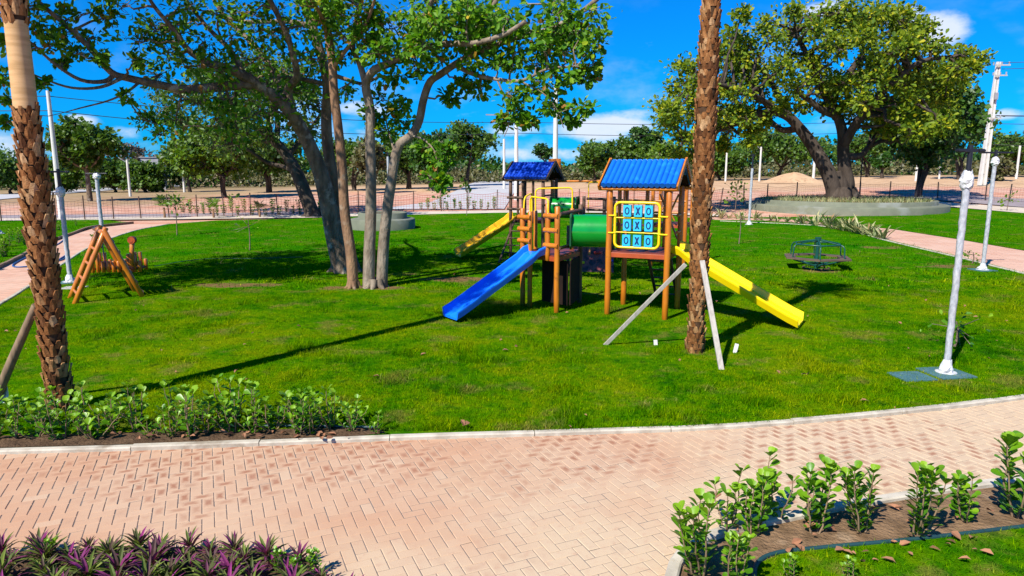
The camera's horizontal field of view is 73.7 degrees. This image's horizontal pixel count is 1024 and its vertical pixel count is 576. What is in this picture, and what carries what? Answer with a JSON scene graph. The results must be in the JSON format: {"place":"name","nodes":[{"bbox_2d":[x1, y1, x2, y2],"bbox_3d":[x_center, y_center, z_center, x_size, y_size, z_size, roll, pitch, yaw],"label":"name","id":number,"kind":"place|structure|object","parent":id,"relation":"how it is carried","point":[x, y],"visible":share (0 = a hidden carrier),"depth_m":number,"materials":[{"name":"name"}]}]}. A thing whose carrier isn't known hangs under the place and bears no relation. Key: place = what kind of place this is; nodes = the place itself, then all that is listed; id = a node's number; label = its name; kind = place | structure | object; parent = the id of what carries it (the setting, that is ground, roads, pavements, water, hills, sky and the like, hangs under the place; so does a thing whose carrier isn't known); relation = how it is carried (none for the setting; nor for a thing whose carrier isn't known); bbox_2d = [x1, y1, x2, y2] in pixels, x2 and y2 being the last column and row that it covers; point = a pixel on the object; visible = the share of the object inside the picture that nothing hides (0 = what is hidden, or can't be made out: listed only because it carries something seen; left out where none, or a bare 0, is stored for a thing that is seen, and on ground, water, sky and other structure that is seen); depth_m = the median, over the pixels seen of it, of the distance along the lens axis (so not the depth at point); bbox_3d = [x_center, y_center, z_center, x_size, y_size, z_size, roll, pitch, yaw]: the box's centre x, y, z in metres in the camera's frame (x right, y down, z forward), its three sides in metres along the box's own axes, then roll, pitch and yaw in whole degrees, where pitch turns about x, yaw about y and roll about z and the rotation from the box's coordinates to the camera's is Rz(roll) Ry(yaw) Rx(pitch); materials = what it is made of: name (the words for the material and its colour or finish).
{"place":"outdoors","nodes":[
{"label":"outdoors","id":0,"kind":"place"},
{"bbox_2d":[0,220,120,262],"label":"lawn","id":1,"kind":"structure","parent":0,"point":[5,224],"depth_m":33.27,"materials":[{"name":"plant"}]},
{"bbox_2d":[0,224,162,300],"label":"side path","id":2,"kind":"structure","parent":0,"point":[13,280],"depth_m":22.00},
{"bbox_2d":[2,211,303,217],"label":"asphalt road","id":3,"kind":"structure","parent":0,"point":[144,215],"depth_m":42.63,"materials":[{"name":"asphalt"}]},
{"bbox_2d":[1,546,326,575],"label":"planting soil","id":4,"kind":"structure","parent":0,"point":[21,565],"depth_m":4.90,"materials":[{"name":"soil"}]},
{"bbox_2d":[16,531,68,565],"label":"rosette plant","id":5,"kind":"object","parent":4,"relation":"on","point":[39,545],"visible":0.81,"depth_m":4.88,"materials":[{"name":"green plant"}]},
{"bbox_2d":[61,549,108,575],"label":"rosette plant","id":6,"kind":"object","parent":4,"relation":"on","point":[88,567],"visible":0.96,"depth_m":4.70,"materials":[{"name":"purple plant"}]},
{"bbox_2d":[91,534,128,559],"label":"rosette plant","id":7,"kind":"object","parent":4,"relation":"on","point":[106,548],"visible":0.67,"depth_m":4.96,"materials":[{"name":"green plant"}]},
{"bbox_2d":[92,543,141,575],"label":"rosette plant","id":8,"kind":"object","parent":4,"relation":"on","point":[118,562],"visible":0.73,"depth_m":4.75,"materials":[{"name":"purple plant"}]},
{"bbox_2d":[115,526,159,551],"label":"rosette plant","id":9,"kind":"object","parent":4,"relation":"on","point":[138,538],"visible":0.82,"depth_m":5.06,"materials":[{"name":"green plant"}]},
{"bbox_2d":[122,554,167,575],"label":"rosette plant","id":10,"kind":"object","parent":4,"relation":"on","point":[144,570],"visible":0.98,"depth_m":4.61,"materials":[{"name":"green plant"}]},
{"bbox_2d":[125,534,174,574],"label":"rosette plant","id":11,"kind":"object","parent":4,"relation":"on","point":[153,552],"visible":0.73,"depth_m":4.81,"materials":[{"name":"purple plant"}]},
{"bbox_2d":[149,552,189,575],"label":"rosette plant","id":12,"kind":"object","parent":4,"relation":"on","point":[171,569],"visible":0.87,"depth_m":4.67,"materials":[{"name":"green plant"}]},
{"bbox_2d":[187,556,227,575],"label":"rosette plant","id":13,"kind":"object","parent":4,"relation":"on","point":[208,570],"visible":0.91,"depth_m":4.63,"materials":[{"name":"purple plant"}]},
{"bbox_2d":[249,533,287,564],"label":"rosette plant","id":14,"kind":"object","parent":4,"relation":"on","point":[263,549],"visible":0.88,"depth_m":4.94,"materials":[{"name":"purple plant"}]},
{"bbox_2d":[0,428,384,447],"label":"planting soil","id":15,"kind":"structure","parent":0,"point":[75,439],"depth_m":7.18,"materials":[{"name":"soil"}]},
{"bbox_2d":[0,394,22,437],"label":"shrub","id":16,"kind":"object","parent":15,"relation":"on","point":[14,422],"visible":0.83,"depth_m":7.11,"materials":[{"name":"green plant"}]},
{"bbox_2d":[2,402,61,437],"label":"shrub","id":17,"kind":"object","parent":15,"relation":"on","point":[7,422],"visible":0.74,"depth_m":7.17,"materials":[{"name":"green plant"}]},
{"bbox_2d":[27,392,77,440],"bbox_3d":[-4.749,1.328,7.094,0.242,0.575,0.492,9,13,41],"label":"shrub","id":18,"kind":"object","parent":15,"relation":"on","point":[65,399],"visible":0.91,"depth_m":7.06,"materials":[{"name":"green plant"}]},
{"bbox_2d":[67,402,125,438],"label":"shrub","id":19,"kind":"object","parent":15,"relation":"on","point":[88,420],"visible":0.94,"depth_m":7.14,"materials":[{"name":"green plant"}]},
{"bbox_2d":[153,404,184,436],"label":"shrub","id":20,"kind":"object","parent":15,"relation":"on","point":[173,424],"visible":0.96,"depth_m":7.16,"materials":[{"name":"green plant"}]},
{"bbox_2d":[157,387,216,427],"bbox_3d":[-3.507,1.350,7.467,0.511,0.415,0.615,-2,10,-11],"label":"shrub","id":21,"kind":"object","parent":15,"relation":"on","point":[204,398],"visible":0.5,"depth_m":7.48,"materials":[{"name":"green plant"}]},
{"bbox_2d":[175,384,199,438],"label":"shrub","id":22,"kind":"object","parent":15,"relation":"on","point":[186,391],"visible":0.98,"depth_m":7.06,"materials":[{"name":"green plant"}]},
{"bbox_2d":[171,398,227,432],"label":"shrub","id":23,"kind":"object","parent":15,"relation":"on","point":[208,416],"visible":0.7,"depth_m":7.33,"materials":[{"name":"green plant"}]},
{"bbox_2d":[201,392,240,432],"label":"shrub","id":24,"kind":"object","parent":15,"relation":"on","point":[223,403],"visible":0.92,"depth_m":7.29,"materials":[{"name":"green plant"}]},
{"bbox_2d":[282,388,322,435],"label":"shrub","id":25,"kind":"object","parent":15,"relation":"on","point":[300,405],"visible":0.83,"depth_m":7.26,"materials":[{"name":"green plant"}]},
{"bbox_2d":[284,393,333,434],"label":"shrub","id":26,"kind":"object","parent":15,"relation":"on","point":[309,417],"visible":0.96,"depth_m":7.23,"materials":[{"name":"green plant"}]},
{"bbox_2d":[312,384,340,429],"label":"shrub","id":27,"kind":"object","parent":15,"relation":"on","point":[318,402],"visible":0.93,"depth_m":7.34,"materials":[{"name":"green plant"}]},
{"bbox_2d":[0,270,1007,562],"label":"fallen leaves","id":28,"kind":"object","parent":15,"relation":"on","point":[802,548],"visible":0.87,"depth_m":5.45,"materials":[{"name":"brown plant"}]},
{"bbox_2d":[2,210,718,219],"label":"pavement","id":29,"kind":"structure","parent":0,"point":[298,216],"depth_m":41.10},
{"bbox_2d":[46,90,60,218],"bbox_3d":[-26.338,-7.521,39.355,0.323,7.452,0.340,0,10,0],"label":"utility pole","id":30,"kind":"object","parent":29,"relation":"on","point":[53,142],"visible":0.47,"depth_m":39.13,"materials":[{"name":"white concrete"}]},
{"bbox_2d":[380,181,520,208],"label":"pale road","id":31,"kind":"structure","parent":0,"point":[487,188],"depth_m":62.03,"materials":[{"name":"concrete"}]},
{"bbox_2d":[0,213,1023,575],"bbox_3d":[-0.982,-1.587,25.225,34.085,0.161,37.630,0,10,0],"label":"lawn","id":32,"kind":"structure","parent":0,"point":[788,238],"depth_m":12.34,"materials":[{"name":"plant"}]},
{"bbox_2d":[0,303,35,401],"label":"wooden prop","id":33,"kind":"object","parent":32,"relation":"on","point":[12,359],"visible":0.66,"depth_m":8.00,"materials":[{"name":"wood"}]},
{"bbox_2d":[0,0,75,411],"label":"date palm","id":34,"kind":"object","parent":32,"relation":"on","point":[38,216],"visible":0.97,"depth_m":7.57,"materials":[{"name":"brown plant"}]},
{"bbox_2d":[50,169,74,283],"bbox_3d":[-11.162,-1.511,17.022,0.520,2.875,0.520,-1,10,-8],"label":"lamp post","id":35,"kind":"object","parent":32,"relation":"on","point":[60,194],"visible":0.88,"depth_m":16.98,"materials":[{"name":"white metal"}]},
{"bbox_2d":[67,224,147,303],"bbox_3d":[-9.125,-0.592,15.391,1.675,1.673,1.614,-7,12,-35],"label":"climbing frame","id":36,"kind":"object","parent":32,"relation":"on","point":[128,265],"visible":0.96,"depth_m":15.22,"materials":[{"name":"brown wood"}]},
{"bbox_2d":[112,381,148,426],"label":"shrub","id":37,"kind":"object","parent":32,"relation":"on","point":[142,388],"visible":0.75,"depth_m":7.44,"materials":[{"name":"green plant"}]},
{"bbox_2d":[0,0,377,273],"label":"leaning tree","id":38,"kind":"object","parent":32,"relation":"on","point":[324,173],"visible":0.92,"depth_m":16.08,"materials":[{"name":"green plant"}]},
{"bbox_2d":[206,373,249,421],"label":"shrub","id":39,"kind":"object","parent":32,"relation":"on","point":[225,392],"visible":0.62,"depth_m":7.56,"materials":[{"name":"green plant"}]},
{"bbox_2d":[241,388,294,430],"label":"shrub","id":40,"kind":"object","parent":32,"relation":"on","point":[280,419],"visible":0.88,"depth_m":7.42,"materials":[{"name":"green plant"}]},
{"bbox_2d":[280,0,388,288],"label":"slender tree","id":41,"kind":"object","parent":32,"relation":"on","point":[324,9],"visible":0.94,"depth_m":15.22,"materials":[{"name":"green plant"}]},
{"bbox_2d":[351,211,414,230],"bbox_3d":[-6.306,-3.194,33.338,3.120,1.010,3.120,0,10,0],"label":"round planter","id":42,"kind":"object","parent":32,"relation":"on","point":[400,220],"visible":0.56,"depth_m":32.35,"materials":[{"name":"grey concrete"}]},
{"bbox_2d":[310,0,615,289],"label":"twin stemmed tree","id":43,"kind":"object","parent":32,"relation":"on","point":[476,26],"visible":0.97,"depth_m":14.48,"materials":[{"name":"green plant"}]},
{"bbox_2d":[442,157,803,327],"bbox_3d":[1.828,-1.731,17.402,7.434,3.251,11.598,0,10,0],"label":"playground structure","id":44,"kind":"object","parent":32,"relation":"on","point":[590,245],"visible":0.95,"depth_m":13.47,"materials":[{"name":"multicoloured wood"}]},
{"bbox_2d":[603,263,686,344],"bbox_3d":[2.044,0.304,10.686,1.320,1.481,0.051,5,11,26],"label":"wooden prop","id":45,"kind":"object","parent":32,"relation":"on","point":[646,303],"visible":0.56,"depth_m":10.64,"materials":[{"name":"grey wood"}]},
{"bbox_2d":[684,0,721,353],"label":"date palm","id":46,"kind":"object","parent":32,"relation":"on","point":[706,99],"visible":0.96,"depth_m":10.05,"materials":[{"name":"brown plant"}]},
{"bbox_2d":[699,260,723,369],"bbox_3d":[2.912,0.400,9.946,0.078,1.520,0.891,-1,10,-8],"label":"wooden prop","id":47,"kind":"object","parent":32,"relation":"on","point":[712,316],"visible":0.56,"depth_m":9.93,"materials":[{"name":"grey wood"}]},
{"bbox_2d":[784,237,851,269],"bbox_3d":[8.814,-0.992,19.724,1.910,0.950,1.859,0,10,0],"label":"merry go round","id":48,"kind":"object","parent":32,"relation":"on","point":[816,254],"visible":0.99,"depth_m":19.58,"materials":[{"name":"metal"}]},
{"bbox_2d":[916,145,985,379],"bbox_3d":[6.021,-0.320,9.219,0.520,3.155,0.520,-1,10,-8],"label":"lamp post","id":49,"kind":"object","parent":32,"relation":"on","point":[966,181],"visible":0.98,"depth_m":9.21,"materials":[{"name":"white metal"}]},
{"bbox_2d":[967,150,1013,271],"bbox_3d":[13.345,-2.128,19.090,0.981,3.395,0.520,-1,10,-8],"label":"lamp post","id":50,"kind":"object","parent":32,"relation":"on","point":[995,162],"visible":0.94,"depth_m":19.05,"materials":[{"name":"white metal"}]},
{"bbox_2d":[0,400,1023,575],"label":"brick path","id":51,"kind":"structure","parent":0,"point":[646,465],"depth_m":6.13,"materials":[{"name":"brick"}]},
{"bbox_2d":[665,476,1023,575],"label":"kerb","id":52,"kind":"structure","parent":51,"relation":"on","point":[676,562],"depth_m":5.53,"materials":[{"name":"concrete"}]},
{"bbox_2d":[0,172,1023,250],"bbox_3d":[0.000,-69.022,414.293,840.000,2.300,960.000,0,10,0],"label":"terrain","id":53,"kind":"structure","parent":0,"point":[289,192],"depth_m":65.97,"materials":[{"name":"sand"}]},
{"bbox_2d":[0,143,21,193],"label":"bushy tree","id":54,"kind":"object","parent":53,"relation":"on","point":[8,169],"visible":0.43,"depth_m":85.44,"materials":[{"name":"green plant"}]},
{"bbox_2d":[48,156,84,191],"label":"bushy tree","id":55,"kind":"object","parent":53,"relation":"on","point":[70,181],"visible":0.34,"depth_m":90.36,"materials":[{"name":"green plant"}]},
{"bbox_2d":[0,221,133,267],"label":"kerb","id":56,"kind":"structure","parent":53,"relation":"on","point":[13,259],"depth_m":30.15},
{"bbox_2d":[43,114,135,200],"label":"round tree","id":57,"kind":"object","parent":53,"relation":"on","point":[83,144],"visible":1,"depth_m":59.53,"materials":[{"name":"green plant"}]},
{"bbox_2d":[81,156,133,191],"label":"bushy tree","id":58,"kind":"object","parent":53,"relation":"on","point":[110,178],"visible":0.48,"depth_m":86.58,"materials":[{"name":"green plant"}]},
{"bbox_2d":[112,159,172,192],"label":"bushy tree","id":59,"kind":"object","parent":53,"relation":"on","point":[146,176],"visible":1,"depth_m":84.01,"materials":[{"name":"green plant"}]},
{"bbox_2d":[154,134,206,191],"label":"spreading tree","id":60,"kind":"object","parent":53,"relation":"on","point":[163,164],"visible":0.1,"depth_m":82.19,"materials":[{"name":"green plant"}]},
{"bbox_2d":[151,117,272,197],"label":"spreading tree","id":61,"kind":"object","parent":53,"relation":"on","point":[187,162],"visible":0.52,"depth_m":63.43,"materials":[{"name":"green plant"}]},
{"bbox_2d":[128,44,322,217],"bbox_3d":[-16.425,-9.439,40.522,14.119,10.793,10.619,0,10,0],"label":"spreading tree","id":62,"kind":"object","parent":53,"relation":"on","point":[311,209],"visible":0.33,"depth_m":39.59,"materials":[{"name":"green plant"}]},
{"bbox_2d":[243,134,306,192],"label":"spreading tree","id":63,"kind":"object","parent":53,"relation":"on","point":[273,170],"visible":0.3,"depth_m":76.51,"materials":[{"name":"green plant"}]},
{"bbox_2d":[304,135,385,190],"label":"spreading tree","id":64,"kind":"object","parent":53,"relation":"on","point":[349,146],"visible":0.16,"depth_m":77.80,"materials":[{"name":"green plant"}]},
{"bbox_2d":[346,137,386,178],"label":"dry tree","id":65,"kind":"object","parent":53,"relation":"on","point":[359,162],"visible":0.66,"depth_m":70.18,"materials":[{"name":"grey plant"}]},
{"bbox_2d":[379,126,429,188],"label":"spreading tree","id":66,"kind":"object","parent":53,"relation":"on","point":[404,163],"visible":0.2,"depth_m":79.53,"materials":[{"name":"green plant"}]},
{"bbox_2d":[401,128,457,190],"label":"upright tree","id":67,"kind":"object","parent":53,"relation":"on","point":[417,161],"visible":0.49,"depth_m":74.03,"materials":[{"name":"green plant"}]},
{"bbox_2d":[440,118,502,184],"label":"tall tree","id":68,"kind":"object","parent":53,"relation":"on","point":[477,149],"visible":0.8,"depth_m":84.87,"materials":[{"name":"green plant"}]},
{"bbox_2d":[0,394,1023,454],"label":"kerb","id":69,"kind":"structure","parent":53,"relation":"on","point":[395,437],"depth_m":7.29,"materials":[{"name":"concrete"}]},
{"bbox_2d":[0,181,1023,220],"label":"fence","id":70,"kind":"object","parent":53,"relation":"on","point":[560,195],"visible":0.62,"depth_m":45.43,"materials":[{"name":"metal"}]},
{"bbox_2d":[1,156,1023,189],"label":"dry scrub","id":71,"kind":"object","parent":53,"relation":"on","point":[764,169],"visible":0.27,"depth_m":107.22,"materials":[{"name":"brown plant"}]},
{"bbox_2d":[7,134,1023,187],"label":"woods","id":72,"kind":"object","parent":53,"relation":"on","point":[492,164],"visible":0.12,"depth_m":119.13,"materials":[{"name":"green plant"}]},
{"bbox_2d":[572,138,621,179],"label":"round tree","id":73,"kind":"object","parent":53,"relation":"on","point":[595,156],"visible":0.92,"depth_m":89.52,"materials":[{"name":"green plant"}]},
{"bbox_2d":[606,133,646,159],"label":"round tree","id":74,"kind":"object","parent":53,"relation":"on","point":[628,148],"visible":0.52,"depth_m":91.03,"materials":[{"name":"green plant"}]},
{"bbox_2d":[627,125,665,159],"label":"tall tree","id":75,"kind":"object","parent":53,"relation":"on","point":[649,139],"visible":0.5,"depth_m":94.77,"materials":[{"name":"green plant"}]},
{"bbox_2d":[645,138,686,159],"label":"round tree","id":76,"kind":"object","parent":53,"relation":"on","point":[658,151],"visible":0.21,"depth_m":87.51,"materials":[{"name":"green plant"}]},
{"bbox_2d":[713,148,748,179],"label":"bushy tree","id":77,"kind":"object","parent":53,"relation":"on","point":[734,164],"visible":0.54,"depth_m":90.40,"materials":[{"name":"green plant"}]},
{"bbox_2d":[731,124,834,175],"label":"umbrella tree","id":78,"kind":"object","parent":53,"relation":"on","point":[781,146],"visible":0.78,"depth_m":87.44,"materials":[{"name":"green plant"}]},
{"bbox_2d":[756,172,822,182],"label":"sand heap","id":79,"kind":"object","parent":53,"relation":"on","point":[794,177],"visible":0.94,"depth_m":81.47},
{"bbox_2d":[744,196,950,215],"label":"round planter","id":80,"kind":"object","parent":53,"relation":"on","point":[840,208],"visible":0.55,"depth_m":41.93,"materials":[{"name":"grey concrete"}]},
{"bbox_2d":[641,0,997,199],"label":"broad tree","id":81,"kind":"object","parent":80,"relation":"on","point":[906,39],"visible":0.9,"depth_m":43.13,"materials":[{"name":"green plant"}]},
{"bbox_2d":[760,193,934,202],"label":"planter grass","id":82,"kind":"structure","parent":80,"relation":"on","point":[868,199],"depth_m":45.00,"materials":[{"name":"green plant"}]},
{"bbox_2d":[833,130,896,176],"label":"umbrella tree","id":83,"kind":"object","parent":53,"relation":"on","point":[858,144],"visible":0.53,"depth_m":93.24,"materials":[{"name":"green plant"}]},
{"bbox_2d":[864,65,997,196],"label":"shady tree","id":84,"kind":"object","parent":53,"relation":"on","point":[925,158],"visible":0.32,"depth_m":54.47,"materials":[{"name":"green plant"}]},
{"bbox_2d":[953,103,1008,179],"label":"feathery tree","id":85,"kind":"object","parent":53,"relation":"on","point":[959,169],"visible":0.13,"depth_m":80.13,"materials":[{"name":"green plant"}]},
{"bbox_2d":[977,61,1010,184],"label":"utility pole","id":86,"kind":"object","parent":53,"relation":"on","point":[983,170],"visible":0.91,"depth_m":70.13,"materials":[{"name":"white concrete"}]},
{"bbox_2d":[974,154,1016,180],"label":"dry tree","id":87,"kind":"object","parent":53,"relation":"on","point":[1005,167],"visible":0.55,"depth_m":77.98,"materials":[{"name":"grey plant"}]},
{"bbox_2d":[980,131,1023,176],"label":"umbrella tree","id":88,"kind":"object","parent":53,"relation":"on","point":[1010,141],"visible":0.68,"depth_m":88.34,"materials":[{"name":"green plant"}]},
{"bbox_2d":[0,0,1023,173],"label":"sky","id":89,"kind":"structure","parent":0,"point":[645,32],"materials":[{"name":"blue"}]},
{"bbox_2d":[680,486,1023,575],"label":"planting soil","id":90,"kind":"structure","parent":0,"point":[890,522],"depth_m":5.39,"materials":[{"name":"soil"}]},
{"bbox_2d":[671,488,717,575],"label":"shrub","id":91,"kind":"object","parent":90,"relation":"on","point":[685,533],"visible":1,"depth_m":4.65,"materials":[{"name":"green plant"}]},
{"bbox_2d":[703,463,749,530],"bbox_3d":[1.675,1.645,5.275,0.341,0.563,0.341,1,10,4],"label":"shrub","id":92,"kind":"object","parent":90,"relation":"on","point":[730,507],"visible":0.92,"depth_m":5.30,"materials":[{"name":"green plant"}]},
{"bbox_2d":[720,530,757,575],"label":"shrub","id":93,"kind":"object","parent":90,"relation":"on","point":[745,537],"visible":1,"depth_m":4.54,"materials":[{"name":"green plant"}]},
{"bbox_2d":[734,468,775,536],"bbox_3d":[1.871,1.661,5.232,0.299,0.544,0.273,-2,10,-10],"label":"shrub","id":94,"kind":"object","parent":90,"relation":"on","point":[757,495],"visible":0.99,"depth_m":5.22,"materials":[{"name":"green plant"}]},
{"bbox_2d":[756,446,799,519],"bbox_3d":[2.105,1.605,5.453,0.354,0.584,0.354,4,10,20],"label":"shrub","id":95,"kind":"object","parent":90,"relation":"on","point":[774,488],"visible":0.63,"depth_m":5.48,"materials":[{"name":"green plant"}]},
{"bbox_2d":[796,454,842,533],"bbox_3d":[2.366,1.618,5.279,0.317,0.614,0.293,3,10,19],"label":"shrub","id":96,"kind":"object","parent":90,"relation":"on","point":[813,483],"visible":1,"depth_m":5.27,"materials":[{"name":"green plant"}]},
{"bbox_2d":[836,460,882,534],"bbox_3d":[2.678,1.606,5.293,0.387,0.638,0.297,-4,10,-21],"label":"shrub","id":97,"kind":"object","parent":90,"relation":"on","point":[856,508],"visible":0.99,"depth_m":5.29,"materials":[{"name":"green plant"}]},
{"bbox_2d":[905,461,953,536],"bbox_3d":[3.115,1.613,5.178,0.342,0.661,0.316,-6,11,-32],"label":"shrub","id":98,"kind":"object","parent":90,"relation":"on","point":[921,509],"visible":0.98,"depth_m":5.13,"materials":[{"name":"green plant"}]},
{"bbox_2d":[949,470,981,523],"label":"shrub","id":99,"kind":"object","parent":90,"relation":"on","point":[961,480],"visible":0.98,"depth_m":5.45,"materials":[{"name":"green plant"}]},
{"bbox_2d":[990,430,1023,518],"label":"shrub","id":100,"kind":"object","parent":90,"relation":"on","point":[1010,439],"visible":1,"depth_m":5.52,"materials":[{"name":"green plant"}]},
{"bbox_2d":[714,218,1023,271],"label":"side path","id":101,"kind":"structure","parent":0,"point":[1010,258],"depth_m":25.28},
{"bbox_2d":[724,207,1023,249],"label":"lawn","id":102,"kind":"structure","parent":0,"point":[954,212],"depth_m":35.73,"materials":[{"name":"plant"}]},
{"bbox_2d":[757,528,1023,575],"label":"lawn","id":103,"kind":"structure","parent":0,"point":[918,561],"depth_m":4.93,"materials":[{"name":"plant"}]},
{"bbox_2d":[752,524,1023,575],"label":"garden edging","id":104,"kind":"object","parent":103,"relation":"on","point":[758,561],"visible":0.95,"depth_m":5.14,"materials":[{"name":"concrete"}]},
{"bbox_2d":[896,193,1023,206],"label":"asphalt road","id":105,"kind":"structure","parent":0,"point":[982,200],"depth_m":54.35,"materials":[{"name":"asphalt"}]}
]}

